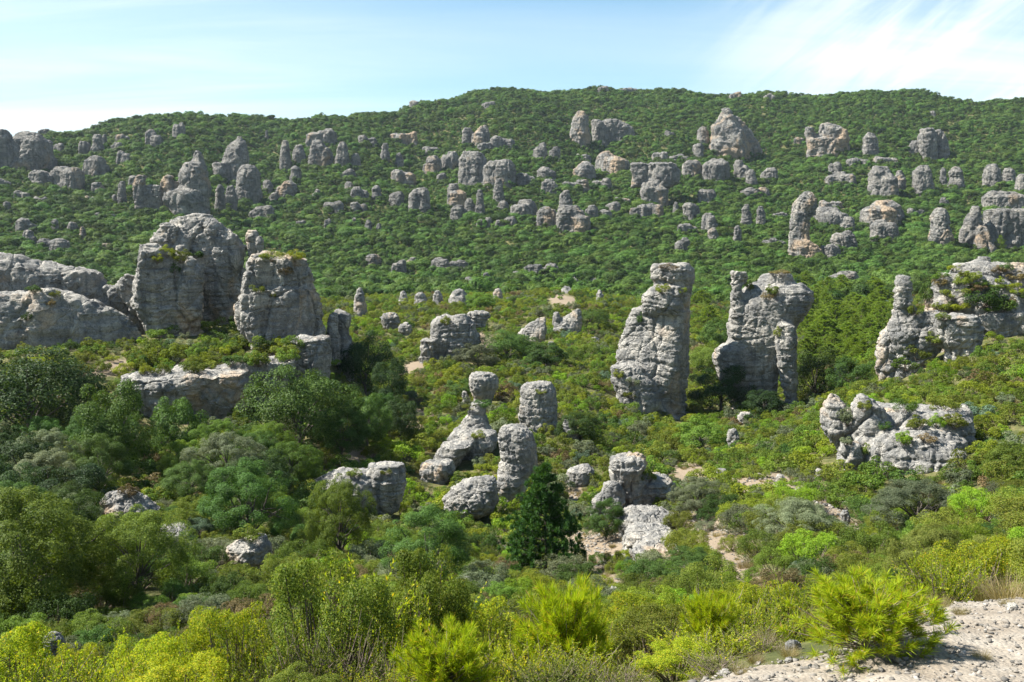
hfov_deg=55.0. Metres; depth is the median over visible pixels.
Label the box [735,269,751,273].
oak tree
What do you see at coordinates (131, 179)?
rock crag
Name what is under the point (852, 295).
pine tree
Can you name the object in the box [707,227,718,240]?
rock outcrop
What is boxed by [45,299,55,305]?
shrub
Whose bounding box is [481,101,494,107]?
rock crag
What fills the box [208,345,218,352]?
shrub
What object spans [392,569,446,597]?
shrub
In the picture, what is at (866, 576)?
shrub
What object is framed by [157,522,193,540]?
boulder
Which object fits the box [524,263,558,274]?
rock crag
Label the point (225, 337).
shrub
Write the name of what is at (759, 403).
oak tree
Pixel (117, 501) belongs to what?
boulder
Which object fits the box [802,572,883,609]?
shrub
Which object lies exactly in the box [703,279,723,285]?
oak tree
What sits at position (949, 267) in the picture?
shrub
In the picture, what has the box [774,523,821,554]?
shrub
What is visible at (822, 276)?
oak tree
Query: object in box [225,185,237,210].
rock outcrop
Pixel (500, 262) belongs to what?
oak tree
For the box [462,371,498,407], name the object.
squat rock
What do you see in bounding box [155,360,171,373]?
shrub
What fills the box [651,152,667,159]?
rock crag
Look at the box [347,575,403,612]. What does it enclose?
shrub
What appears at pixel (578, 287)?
oak tree
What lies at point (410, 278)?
oak tree
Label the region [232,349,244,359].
shrub
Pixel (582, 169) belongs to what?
rock crag
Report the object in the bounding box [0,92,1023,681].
ground
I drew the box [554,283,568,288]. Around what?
oak tree
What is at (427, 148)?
rock crag
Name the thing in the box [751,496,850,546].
oak tree
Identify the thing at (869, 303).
pine tree
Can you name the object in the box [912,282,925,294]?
oak tree
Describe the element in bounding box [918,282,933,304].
shrub
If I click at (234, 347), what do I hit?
shrub
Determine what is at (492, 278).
oak tree
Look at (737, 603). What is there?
shrub
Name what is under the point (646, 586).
shrub
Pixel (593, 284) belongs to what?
oak tree
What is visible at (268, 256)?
shrub
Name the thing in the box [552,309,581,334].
layered rock
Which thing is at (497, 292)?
rock cone
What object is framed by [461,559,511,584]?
shrub
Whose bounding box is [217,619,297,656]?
shrub
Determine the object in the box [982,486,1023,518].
shrub
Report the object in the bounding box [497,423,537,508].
waisted pillar
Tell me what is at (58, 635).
boulder
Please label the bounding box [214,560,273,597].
shrub
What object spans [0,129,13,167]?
rock outcrop
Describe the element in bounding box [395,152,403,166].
rock outcrop
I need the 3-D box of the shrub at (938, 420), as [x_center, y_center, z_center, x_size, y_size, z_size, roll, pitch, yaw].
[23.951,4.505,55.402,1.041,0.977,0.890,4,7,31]
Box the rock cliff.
[874,259,1023,380]
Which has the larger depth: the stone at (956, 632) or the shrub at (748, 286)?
the shrub at (748, 286)
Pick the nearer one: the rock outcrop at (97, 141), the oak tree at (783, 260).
the oak tree at (783, 260)
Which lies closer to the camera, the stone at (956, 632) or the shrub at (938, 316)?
the stone at (956, 632)
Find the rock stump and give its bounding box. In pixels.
[326,309,353,381]
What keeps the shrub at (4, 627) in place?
on the ground at (714, 542)
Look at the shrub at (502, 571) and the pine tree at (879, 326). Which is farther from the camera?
the pine tree at (879, 326)
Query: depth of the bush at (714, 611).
8.67 m
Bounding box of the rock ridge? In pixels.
[828,271,858,281]
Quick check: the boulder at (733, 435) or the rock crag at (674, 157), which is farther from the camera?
the rock crag at (674, 157)
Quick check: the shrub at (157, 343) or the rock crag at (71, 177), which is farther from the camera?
the rock crag at (71, 177)
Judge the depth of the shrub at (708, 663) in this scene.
7.05 m
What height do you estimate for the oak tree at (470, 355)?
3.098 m
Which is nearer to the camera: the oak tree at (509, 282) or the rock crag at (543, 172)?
the oak tree at (509, 282)
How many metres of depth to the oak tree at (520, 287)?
236.36 m
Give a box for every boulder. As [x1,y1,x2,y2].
[44,631,66,674]
[99,489,159,538]
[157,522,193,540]
[226,533,271,570]
[314,461,406,518]
[380,312,399,328]
[398,322,411,335]
[442,475,499,520]
[726,428,739,446]
[737,411,753,424]
[775,474,784,485]
[839,510,850,524]
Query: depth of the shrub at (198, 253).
96.63 m
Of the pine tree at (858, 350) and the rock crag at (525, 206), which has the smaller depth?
the pine tree at (858, 350)
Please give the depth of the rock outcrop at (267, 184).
538.11 m
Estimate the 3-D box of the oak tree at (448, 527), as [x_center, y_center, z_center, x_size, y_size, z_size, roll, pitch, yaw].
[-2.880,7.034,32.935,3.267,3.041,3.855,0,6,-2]
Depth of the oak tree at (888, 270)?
314.45 m
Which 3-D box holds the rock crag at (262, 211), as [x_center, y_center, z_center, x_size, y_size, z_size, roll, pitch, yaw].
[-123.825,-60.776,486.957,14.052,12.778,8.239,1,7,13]
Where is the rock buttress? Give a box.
[101,243,204,336]
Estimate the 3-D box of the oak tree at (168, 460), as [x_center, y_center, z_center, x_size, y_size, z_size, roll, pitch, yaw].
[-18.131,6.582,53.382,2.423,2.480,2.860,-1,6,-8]
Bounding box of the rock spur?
[563,419,578,442]
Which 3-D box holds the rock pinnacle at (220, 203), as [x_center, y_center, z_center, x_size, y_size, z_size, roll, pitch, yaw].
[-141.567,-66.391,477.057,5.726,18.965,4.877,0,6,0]
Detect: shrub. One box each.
[0,612,47,638]
[0,620,56,681]
[0,635,132,681]
[6,669,113,681]
[9,618,76,643]
[21,312,32,319]
[21,592,96,628]
[24,285,41,292]
[42,623,157,681]
[44,642,104,676]
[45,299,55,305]
[48,289,60,297]
[58,654,194,681]
[65,608,133,645]
[70,565,133,608]
[71,613,189,675]
[83,644,119,668]
[92,553,158,594]
[92,639,147,664]
[101,630,205,681]
[117,483,140,497]
[119,639,173,656]
[121,607,259,681]
[123,349,139,358]
[126,650,229,681]
[127,357,145,369]
[130,351,147,365]
[133,350,152,362]
[138,363,155,373]
[140,339,161,352]
[147,351,162,366]
[150,254,163,263]
[154,553,217,588]
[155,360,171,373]
[160,244,174,257]
[160,347,176,357]
[161,599,221,635]
[169,263,180,274]
[169,343,185,354]
[169,343,189,350]
[170,350,186,359]
[171,249,191,263]
[172,342,181,351]
[174,600,282,681]
[178,361,207,372]
[182,354,201,365]
[184,360,205,373]
[185,344,206,357]
[186,342,207,354]
[187,588,344,681]
[187,652,297,681]
[188,251,203,257]
[188,356,202,365]
[199,571,248,609]
[204,359,216,368]
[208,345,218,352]
[211,337,225,344]
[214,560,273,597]
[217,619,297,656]
[219,345,231,355]
[221,354,239,367]
[223,334,239,343]
[223,355,248,365]
[223,617,376,681]
[225,342,246,352]
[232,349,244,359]
[232,523,263,542]
[239,337,248,347]
[244,352,265,367]
[247,350,271,366]
[248,335,271,347]
[249,284,265,293]
[253,335,274,349]
[259,250,286,261]
[259,661,341,681]
[260,552,306,587]
[263,608,429,681]
[265,547,397,680]
[274,338,291,347]
[274,349,294,358]
[274,538,329,558]
[274,553,490,681]
[276,348,299,361]
[277,266,293,274]
[287,249,305,261]
[297,561,351,594]
[300,556,358,583]
[319,654,415,681]
[331,594,368,619]
[345,468,362,476]
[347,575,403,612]
[370,543,479,669]
[380,468,392,474]
[388,589,435,612]
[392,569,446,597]
[437,595,534,681]
[440,315,450,325]
[442,589,480,606]
[451,580,484,609]
[455,570,503,594]
[461,404,477,409]
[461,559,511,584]
[464,621,583,681]
[471,430,485,438]
[475,399,491,407]
[478,583,566,677]
[489,650,604,681]
[498,635,669,681]
[524,589,565,614]
[557,581,602,605]
[568,575,618,602]
[576,657,662,681]
[581,614,661,673]
[587,593,609,610]
[589,591,645,645]
[595,592,687,652]
[601,584,658,608]
[607,611,665,656]
[609,601,699,670]
[611,584,676,615]
[613,369,623,378]
[621,557,662,589]
[622,391,635,397]
[633,636,713,681]
[636,312,642,322]
[636,573,803,648]
[637,580,689,601]
[638,622,777,674]
[655,283,669,293]
[658,263,679,269]
[658,587,698,612]
[660,529,709,559]
[671,645,770,681]
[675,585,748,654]
[676,566,736,597]
[680,554,741,591]
[691,622,792,659]
[724,580,768,602]
[725,593,809,645]
[729,603,767,624]
[735,580,802,614]
[743,280,753,290]
[749,567,808,601]
[749,572,840,642]
[765,284,778,294]
[768,269,790,274]
[773,326,781,337]
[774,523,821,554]
[775,527,840,564]
[776,586,819,628]
[787,555,837,584]
[788,518,852,556]
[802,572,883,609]
[807,566,834,591]
[814,550,868,573]
[832,572,911,599]
[834,551,886,579]
[836,520,902,555]
[837,551,893,571]
[840,436,852,445]
[840,572,881,581]
[857,400,871,411]
[861,442,870,456]
[878,421,891,429]
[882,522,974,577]
[883,569,910,589]
[884,541,1008,607]
[889,557,1012,608]
[891,355,920,370]
[892,398,919,412]
[899,552,1001,592]
[903,344,933,360]
[905,301,922,315]
[905,414,930,428]
[915,433,937,442]
[915,535,1023,600]
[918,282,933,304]
[925,331,940,345]
[925,396,961,410]
[927,412,945,428]
[930,271,949,280]
[930,302,938,309]
[931,275,946,286]
[935,312,951,320]
[937,300,959,311]
[940,288,971,298]
[940,412,968,429]
[941,303,970,311]
[941,523,991,547]
[946,264,960,270]
[947,486,1002,523]
[952,277,972,284]
[955,274,970,284]
[958,270,968,276]
[962,285,1008,308]
[963,270,982,280]
[963,561,1023,598]
[973,279,991,286]
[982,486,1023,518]
[983,307,999,312]
[985,295,1004,306]
[988,284,1006,288]
[989,294,1018,312]
[994,276,1003,283]
[998,261,1013,271]
[1003,283,1022,289]
[1006,270,1023,279]
[1006,287,1023,295]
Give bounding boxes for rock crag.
[0,178,10,185]
[9,131,54,171]
[13,190,30,197]
[15,218,36,230]
[28,166,84,189]
[33,196,46,200]
[37,238,69,250]
[38,129,49,134]
[53,143,63,152]
[82,155,109,176]
[91,182,104,193]
[111,142,122,152]
[115,134,129,141]
[116,150,134,163]
[128,175,135,184]
[145,129,162,146]
[150,213,247,322]
[248,205,274,219]
[268,192,278,200]
[276,180,296,196]
[305,128,336,147]
[323,201,343,213]
[340,168,355,179]
[350,186,368,202]
[350,202,367,212]
[358,135,376,146]
[366,254,381,265]
[388,191,404,206]
[389,131,417,147]
[390,169,415,187]
[391,259,406,272]
[406,257,415,266]
[409,100,418,107]
[422,146,439,155]
[422,155,441,173]
[430,257,467,271]
[436,173,445,183]
[450,205,468,220]
[458,151,516,188]
[471,125,489,145]
[476,217,492,228]
[477,142,491,150]
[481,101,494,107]
[490,135,514,149]
[495,216,516,226]
[496,201,508,211]
[510,199,537,215]
[516,173,534,184]
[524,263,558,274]
[537,166,555,179]
[541,179,557,193]
[556,205,590,232]
[562,179,589,193]
[572,161,595,179]
[576,154,590,161]
[591,118,634,146]
[593,178,611,188]
[595,151,629,175]
[597,86,608,91]
[599,209,611,217]
[605,201,620,211]
[620,87,636,91]
[629,203,663,217]
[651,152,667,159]
[665,130,674,136]
[669,154,687,161]
[674,237,689,251]
[677,223,697,233]
[682,160,701,179]
[682,202,699,219]
[697,189,716,202]
[702,158,730,180]
[729,91,741,97]
[740,187,769,198]
[760,167,777,179]
[762,238,785,244]
[763,93,774,99]
[772,212,787,216]
[794,137,803,143]
[804,122,849,157]
[813,206,848,224]
[818,200,842,208]
[820,244,840,256]
[825,171,856,185]
[828,162,841,174]
[829,230,857,249]
[846,157,867,165]
[859,200,904,226]
[869,219,899,240]
[873,156,897,166]
[907,140,919,155]
[907,208,924,214]
[927,111,935,116]
[958,206,1023,251]
[981,190,1023,208]
[1002,168,1015,181]
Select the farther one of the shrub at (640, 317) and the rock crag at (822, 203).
the rock crag at (822, 203)
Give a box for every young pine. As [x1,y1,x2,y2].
[386,614,509,681]
[509,574,625,677]
[770,562,960,678]
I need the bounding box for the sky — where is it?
[0,0,1023,135]
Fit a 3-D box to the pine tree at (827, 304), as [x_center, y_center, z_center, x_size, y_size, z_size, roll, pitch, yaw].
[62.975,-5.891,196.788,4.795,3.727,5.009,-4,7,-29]
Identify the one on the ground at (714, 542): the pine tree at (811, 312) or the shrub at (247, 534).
the pine tree at (811, 312)
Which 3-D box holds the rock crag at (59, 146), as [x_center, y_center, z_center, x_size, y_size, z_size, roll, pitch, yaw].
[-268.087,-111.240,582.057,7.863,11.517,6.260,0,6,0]
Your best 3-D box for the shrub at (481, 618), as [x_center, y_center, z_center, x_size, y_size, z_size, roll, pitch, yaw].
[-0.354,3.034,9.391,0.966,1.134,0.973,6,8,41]
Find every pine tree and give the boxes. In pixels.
[496,461,587,577]
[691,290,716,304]
[692,305,725,324]
[796,314,819,332]
[797,270,818,283]
[797,334,812,348]
[797,337,818,354]
[798,314,842,339]
[799,327,822,339]
[803,309,816,323]
[807,337,824,353]
[808,309,828,326]
[810,284,824,292]
[811,293,822,310]
[812,288,833,299]
[813,343,841,358]
[814,276,837,289]
[815,295,832,308]
[815,302,834,312]
[816,319,842,337]
[818,291,834,302]
[820,300,851,320]
[822,283,836,291]
[822,331,844,344]
[832,343,846,355]
[833,274,852,287]
[833,329,858,341]
[834,363,845,390]
[835,284,850,294]
[835,337,862,355]
[836,322,863,340]
[837,310,853,323]
[839,303,852,313]
[840,292,861,303]
[841,339,874,360]
[845,294,866,313]
[848,314,863,331]
[853,301,870,318]
[853,317,881,332]
[854,300,876,316]
[857,328,870,341]
[862,309,887,320]
[862,326,879,340]
[864,293,879,303]
[864,296,892,316]
[864,319,885,329]
[866,277,882,284]
[866,285,891,300]
[867,278,886,294]
[868,347,875,357]
[870,313,887,325]
[994,235,1006,249]
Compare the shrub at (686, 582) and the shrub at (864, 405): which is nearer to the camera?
the shrub at (686, 582)
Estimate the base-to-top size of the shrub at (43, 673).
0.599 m
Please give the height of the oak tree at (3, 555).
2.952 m
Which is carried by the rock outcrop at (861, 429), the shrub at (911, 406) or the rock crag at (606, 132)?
the shrub at (911, 406)
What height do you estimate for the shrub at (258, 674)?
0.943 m
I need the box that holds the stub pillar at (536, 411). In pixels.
[518,380,557,434]
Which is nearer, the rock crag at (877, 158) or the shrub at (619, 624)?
the shrub at (619, 624)
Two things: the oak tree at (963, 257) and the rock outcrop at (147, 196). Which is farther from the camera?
the rock outcrop at (147, 196)
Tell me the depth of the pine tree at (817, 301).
204.45 m
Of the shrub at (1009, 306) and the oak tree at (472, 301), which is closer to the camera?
the shrub at (1009, 306)
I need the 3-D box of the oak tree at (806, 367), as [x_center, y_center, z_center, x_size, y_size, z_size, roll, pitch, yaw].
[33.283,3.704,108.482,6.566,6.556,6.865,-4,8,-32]
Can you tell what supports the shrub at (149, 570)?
on the ground at (714, 542)
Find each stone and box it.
[719,668,728,675]
[784,658,792,663]
[785,640,801,650]
[945,628,958,634]
[1005,602,1018,610]
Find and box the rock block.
[233,250,325,355]
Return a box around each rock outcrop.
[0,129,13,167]
[3,201,11,209]
[22,230,36,243]
[51,219,58,232]
[67,222,77,230]
[78,141,90,153]
[79,227,86,239]
[90,134,104,154]
[112,194,117,202]
[132,175,162,209]
[160,150,211,214]
[172,122,185,138]
[212,136,249,182]
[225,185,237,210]
[235,164,262,203]
[262,180,272,193]
[289,166,301,181]
[292,144,305,162]
[308,140,333,169]
[324,218,330,227]
[335,142,349,167]
[344,181,353,188]
[350,153,360,166]
[364,220,371,229]
[371,185,381,201]
[380,143,389,162]
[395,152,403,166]
[408,187,430,213]
[441,151,458,169]
[447,183,466,208]
[461,127,473,143]
[464,198,474,211]
[533,142,547,161]
[536,206,556,228]
[549,146,559,160]
[558,190,572,207]
[570,110,590,148]
[585,205,598,218]
[590,451,675,521]
[630,162,680,207]
[672,202,677,212]
[692,143,703,157]
[697,126,708,143]
[701,213,717,232]
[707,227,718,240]
[708,108,762,158]
[733,160,749,178]
[745,169,756,184]
[819,393,978,477]
[840,216,855,231]
[861,132,878,154]
[867,165,899,196]
[895,170,906,190]
[911,165,934,195]
[917,127,949,159]
[927,207,954,246]
[939,197,948,203]
[947,166,964,191]
[982,164,1002,186]
[1014,174,1023,191]
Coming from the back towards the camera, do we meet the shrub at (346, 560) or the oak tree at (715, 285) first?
the oak tree at (715, 285)
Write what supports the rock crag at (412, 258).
on the ground at (714, 542)
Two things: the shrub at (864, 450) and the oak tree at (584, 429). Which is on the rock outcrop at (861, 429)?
the shrub at (864, 450)
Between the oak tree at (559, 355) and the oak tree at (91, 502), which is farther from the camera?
the oak tree at (559, 355)
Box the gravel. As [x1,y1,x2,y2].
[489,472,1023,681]
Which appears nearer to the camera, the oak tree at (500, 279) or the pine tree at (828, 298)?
the pine tree at (828, 298)
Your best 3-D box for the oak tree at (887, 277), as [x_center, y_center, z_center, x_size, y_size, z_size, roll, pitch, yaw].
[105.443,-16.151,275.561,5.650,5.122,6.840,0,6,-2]
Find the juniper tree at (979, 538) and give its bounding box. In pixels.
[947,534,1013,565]
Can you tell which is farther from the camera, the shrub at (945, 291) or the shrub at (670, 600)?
the shrub at (945, 291)
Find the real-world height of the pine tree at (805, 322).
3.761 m
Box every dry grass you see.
[776,640,803,657]
[919,593,958,606]
[950,605,972,614]
[970,647,995,660]
[994,597,1018,605]
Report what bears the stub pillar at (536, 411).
on the ground at (714, 542)
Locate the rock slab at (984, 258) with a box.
[977,256,990,261]
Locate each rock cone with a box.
[353,288,367,316]
[398,291,407,304]
[414,292,426,305]
[419,400,497,483]
[433,290,443,303]
[448,288,470,304]
[493,288,503,299]
[561,286,571,292]
[596,290,603,299]
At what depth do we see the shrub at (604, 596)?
22.93 m
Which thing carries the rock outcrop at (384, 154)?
on the ground at (714, 542)
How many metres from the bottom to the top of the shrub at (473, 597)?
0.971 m
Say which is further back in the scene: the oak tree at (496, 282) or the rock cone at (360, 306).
the oak tree at (496, 282)
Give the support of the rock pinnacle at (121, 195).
on the ground at (714, 542)
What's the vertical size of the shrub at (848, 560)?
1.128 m
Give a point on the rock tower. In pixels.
(652, 354)
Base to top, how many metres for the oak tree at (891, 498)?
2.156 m
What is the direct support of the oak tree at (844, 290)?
on the ground at (714, 542)
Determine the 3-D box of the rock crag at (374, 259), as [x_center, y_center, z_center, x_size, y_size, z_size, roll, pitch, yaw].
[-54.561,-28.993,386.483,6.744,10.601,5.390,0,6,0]
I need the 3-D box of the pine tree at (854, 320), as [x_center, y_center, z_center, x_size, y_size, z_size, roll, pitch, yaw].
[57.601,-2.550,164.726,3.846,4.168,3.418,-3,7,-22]
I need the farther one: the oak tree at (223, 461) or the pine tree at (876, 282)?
the pine tree at (876, 282)
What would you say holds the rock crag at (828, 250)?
on the ground at (714, 542)
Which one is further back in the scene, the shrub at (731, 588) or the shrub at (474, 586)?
the shrub at (474, 586)
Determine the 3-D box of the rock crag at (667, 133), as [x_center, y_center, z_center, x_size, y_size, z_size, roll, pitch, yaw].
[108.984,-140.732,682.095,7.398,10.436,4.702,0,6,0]
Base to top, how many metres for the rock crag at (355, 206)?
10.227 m
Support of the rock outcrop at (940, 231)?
on the ground at (714, 542)
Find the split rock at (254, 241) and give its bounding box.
[245,230,263,257]
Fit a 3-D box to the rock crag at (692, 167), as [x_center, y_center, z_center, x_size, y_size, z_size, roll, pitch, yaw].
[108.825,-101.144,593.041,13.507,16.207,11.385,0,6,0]
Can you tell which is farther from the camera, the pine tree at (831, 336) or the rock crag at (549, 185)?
the rock crag at (549, 185)
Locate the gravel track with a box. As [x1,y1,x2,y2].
[709,599,1023,681]
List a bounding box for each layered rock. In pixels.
[418,310,490,362]
[518,317,546,343]
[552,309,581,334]
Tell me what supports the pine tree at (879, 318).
on the ground at (714, 542)
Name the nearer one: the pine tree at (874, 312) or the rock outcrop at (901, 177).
the pine tree at (874, 312)
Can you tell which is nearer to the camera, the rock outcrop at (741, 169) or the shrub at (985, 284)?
the shrub at (985, 284)
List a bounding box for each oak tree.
[0,345,112,432]
[0,425,21,442]
[0,431,55,483]
[0,453,46,486]
[0,480,65,539]
[0,485,120,626]
[0,514,75,599]
[5,447,82,490]
[6,427,87,478]
[10,415,75,449]
[20,488,114,575]
[27,492,103,519]
[31,462,123,506]
[33,399,70,428]
[47,479,103,517]
[58,408,134,459]
[62,433,135,492]
[68,378,158,476]
[71,253,86,266]
[80,503,200,608]
[105,274,115,280]
[110,277,119,284]
[150,396,208,454]
[153,459,216,501]
[155,439,198,476]
[180,431,266,481]
[188,418,249,460]
[195,456,299,541]
[217,447,249,468]
[218,472,289,520]
[223,448,294,490]
[231,431,285,466]
[234,363,364,452]
[246,421,297,463]
[262,406,306,430]
[268,441,323,489]
[294,388,344,430]
[303,473,377,559]
[312,403,370,456]
[316,286,339,296]
[318,289,331,297]
[323,271,341,277]
[334,283,356,297]
[335,276,347,284]
[337,330,394,393]
[343,391,392,445]
[356,418,378,444]
[358,281,376,287]
[359,392,412,431]
[365,285,381,294]
[366,270,379,277]
[368,356,408,407]
[369,274,380,284]
[378,503,473,579]
[379,394,422,440]
[382,277,394,284]
[389,282,404,293]
[393,284,410,294]
[394,277,408,283]
[405,275,414,283]
[411,282,424,287]
[414,276,427,282]
[414,285,430,292]
[417,282,431,292]
[430,275,451,281]
[431,280,445,286]
[431,284,452,291]
[444,378,470,398]
[449,280,466,290]
[451,343,500,367]
[465,292,498,307]
[480,328,539,362]
[481,269,496,276]
[482,275,498,285]
[489,258,510,266]
[492,280,502,287]
[495,277,505,282]
[500,279,515,288]
[506,272,527,281]
[513,284,526,290]
[516,279,522,284]
[524,342,573,366]
[526,284,535,289]
[533,282,552,288]
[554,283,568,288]
[554,411,604,443]
[571,284,587,289]
[580,255,595,264]
[580,267,597,276]
[580,273,593,281]
[581,309,609,326]
[583,497,624,538]
[586,280,599,287]
[596,286,607,293]
[601,270,615,280]
[607,273,621,283]
[607,284,629,295]
[612,269,627,279]
[626,284,639,290]
[634,289,647,293]
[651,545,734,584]
[666,476,730,518]
[671,413,731,448]
[686,364,757,411]
[689,340,718,372]
[695,317,727,344]
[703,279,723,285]
[706,284,727,292]
[707,287,722,295]
[712,293,724,301]
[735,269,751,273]
[738,266,752,271]
[741,389,786,413]
[747,271,759,278]
[748,258,762,267]
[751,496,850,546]
[775,261,794,270]
[777,257,789,263]
[782,262,807,272]
[784,266,800,274]
[795,256,819,266]
[796,346,846,396]
[816,273,828,280]
[820,264,836,274]
[824,354,875,387]
[827,288,844,300]
[840,286,852,296]
[851,280,863,286]
[860,478,965,531]
[864,258,884,267]
[868,269,891,276]
[876,288,890,297]
[878,266,892,273]
[879,274,895,281]
[910,273,926,282]
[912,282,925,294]
[918,262,931,270]
[953,253,973,261]
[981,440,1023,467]
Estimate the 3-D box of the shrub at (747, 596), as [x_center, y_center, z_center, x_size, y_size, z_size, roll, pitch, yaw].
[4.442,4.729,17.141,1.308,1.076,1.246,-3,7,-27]
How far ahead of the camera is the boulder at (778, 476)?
51.00 m
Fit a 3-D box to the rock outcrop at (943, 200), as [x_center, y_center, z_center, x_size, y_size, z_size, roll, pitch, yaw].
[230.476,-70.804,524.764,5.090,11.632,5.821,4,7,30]
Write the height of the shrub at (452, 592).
1.798 m
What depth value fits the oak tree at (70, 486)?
40.13 m
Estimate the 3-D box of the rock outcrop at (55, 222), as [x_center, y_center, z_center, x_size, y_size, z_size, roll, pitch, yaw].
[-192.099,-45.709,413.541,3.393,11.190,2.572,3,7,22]
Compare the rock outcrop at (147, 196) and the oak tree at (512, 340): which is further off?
the rock outcrop at (147, 196)
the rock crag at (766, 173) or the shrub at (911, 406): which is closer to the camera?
the shrub at (911, 406)
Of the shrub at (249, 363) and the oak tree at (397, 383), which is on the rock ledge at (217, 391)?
the shrub at (249, 363)
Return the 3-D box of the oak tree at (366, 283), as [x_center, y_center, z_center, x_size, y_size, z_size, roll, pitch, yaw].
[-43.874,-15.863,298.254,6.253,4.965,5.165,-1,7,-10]
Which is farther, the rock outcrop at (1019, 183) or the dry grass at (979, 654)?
the rock outcrop at (1019, 183)
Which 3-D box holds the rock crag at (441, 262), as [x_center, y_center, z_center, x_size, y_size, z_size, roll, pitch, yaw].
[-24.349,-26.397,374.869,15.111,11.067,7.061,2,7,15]
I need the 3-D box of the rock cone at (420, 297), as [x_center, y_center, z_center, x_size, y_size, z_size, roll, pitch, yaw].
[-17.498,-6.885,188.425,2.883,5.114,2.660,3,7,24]
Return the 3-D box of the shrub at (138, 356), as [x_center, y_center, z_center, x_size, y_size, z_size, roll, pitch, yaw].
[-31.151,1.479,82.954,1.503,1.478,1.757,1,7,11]
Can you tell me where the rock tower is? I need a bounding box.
[610,262,694,420]
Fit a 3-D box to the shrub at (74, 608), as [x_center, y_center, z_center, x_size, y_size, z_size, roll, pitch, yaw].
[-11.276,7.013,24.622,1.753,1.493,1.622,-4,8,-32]
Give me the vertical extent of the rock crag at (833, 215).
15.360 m
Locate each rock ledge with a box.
[117,334,331,419]
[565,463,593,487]
[616,504,674,536]
[621,522,673,557]
[632,537,677,561]
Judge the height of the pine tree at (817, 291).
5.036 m
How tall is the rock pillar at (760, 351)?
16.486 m
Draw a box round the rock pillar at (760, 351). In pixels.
[712,270,814,408]
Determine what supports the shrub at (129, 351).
on the ground at (714, 542)
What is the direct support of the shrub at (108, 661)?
on the ground at (714, 542)
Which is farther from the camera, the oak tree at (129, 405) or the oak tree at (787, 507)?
the oak tree at (129, 405)
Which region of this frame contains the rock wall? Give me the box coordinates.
[0,252,143,349]
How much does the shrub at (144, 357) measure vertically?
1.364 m
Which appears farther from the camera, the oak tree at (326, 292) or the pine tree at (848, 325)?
the oak tree at (326, 292)
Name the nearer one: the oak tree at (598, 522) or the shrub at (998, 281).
the oak tree at (598, 522)
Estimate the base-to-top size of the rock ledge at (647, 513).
2.429 m
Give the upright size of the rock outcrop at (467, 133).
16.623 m
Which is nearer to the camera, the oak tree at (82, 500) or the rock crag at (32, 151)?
the oak tree at (82, 500)
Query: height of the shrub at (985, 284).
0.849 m
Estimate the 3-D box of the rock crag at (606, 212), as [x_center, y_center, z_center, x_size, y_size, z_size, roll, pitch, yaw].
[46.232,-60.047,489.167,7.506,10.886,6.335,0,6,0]
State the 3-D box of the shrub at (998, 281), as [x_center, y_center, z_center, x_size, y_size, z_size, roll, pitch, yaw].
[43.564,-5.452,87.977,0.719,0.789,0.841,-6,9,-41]
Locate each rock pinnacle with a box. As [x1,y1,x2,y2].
[102,134,107,143]
[117,181,126,202]
[214,184,225,212]
[279,140,291,172]
[475,189,484,215]
[493,178,504,202]
[733,225,741,240]
[740,204,752,224]
[756,206,765,224]
[788,191,822,257]
[939,167,947,184]
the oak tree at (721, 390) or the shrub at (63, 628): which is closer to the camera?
the shrub at (63, 628)
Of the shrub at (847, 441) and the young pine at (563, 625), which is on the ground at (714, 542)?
the young pine at (563, 625)
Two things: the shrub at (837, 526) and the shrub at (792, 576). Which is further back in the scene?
the shrub at (837, 526)
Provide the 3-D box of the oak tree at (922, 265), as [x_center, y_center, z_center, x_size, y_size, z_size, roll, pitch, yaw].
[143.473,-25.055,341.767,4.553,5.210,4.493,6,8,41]
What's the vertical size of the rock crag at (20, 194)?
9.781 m
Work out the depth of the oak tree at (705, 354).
125.20 m
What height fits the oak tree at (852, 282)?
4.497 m
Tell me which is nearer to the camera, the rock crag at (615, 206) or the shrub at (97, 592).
the shrub at (97, 592)

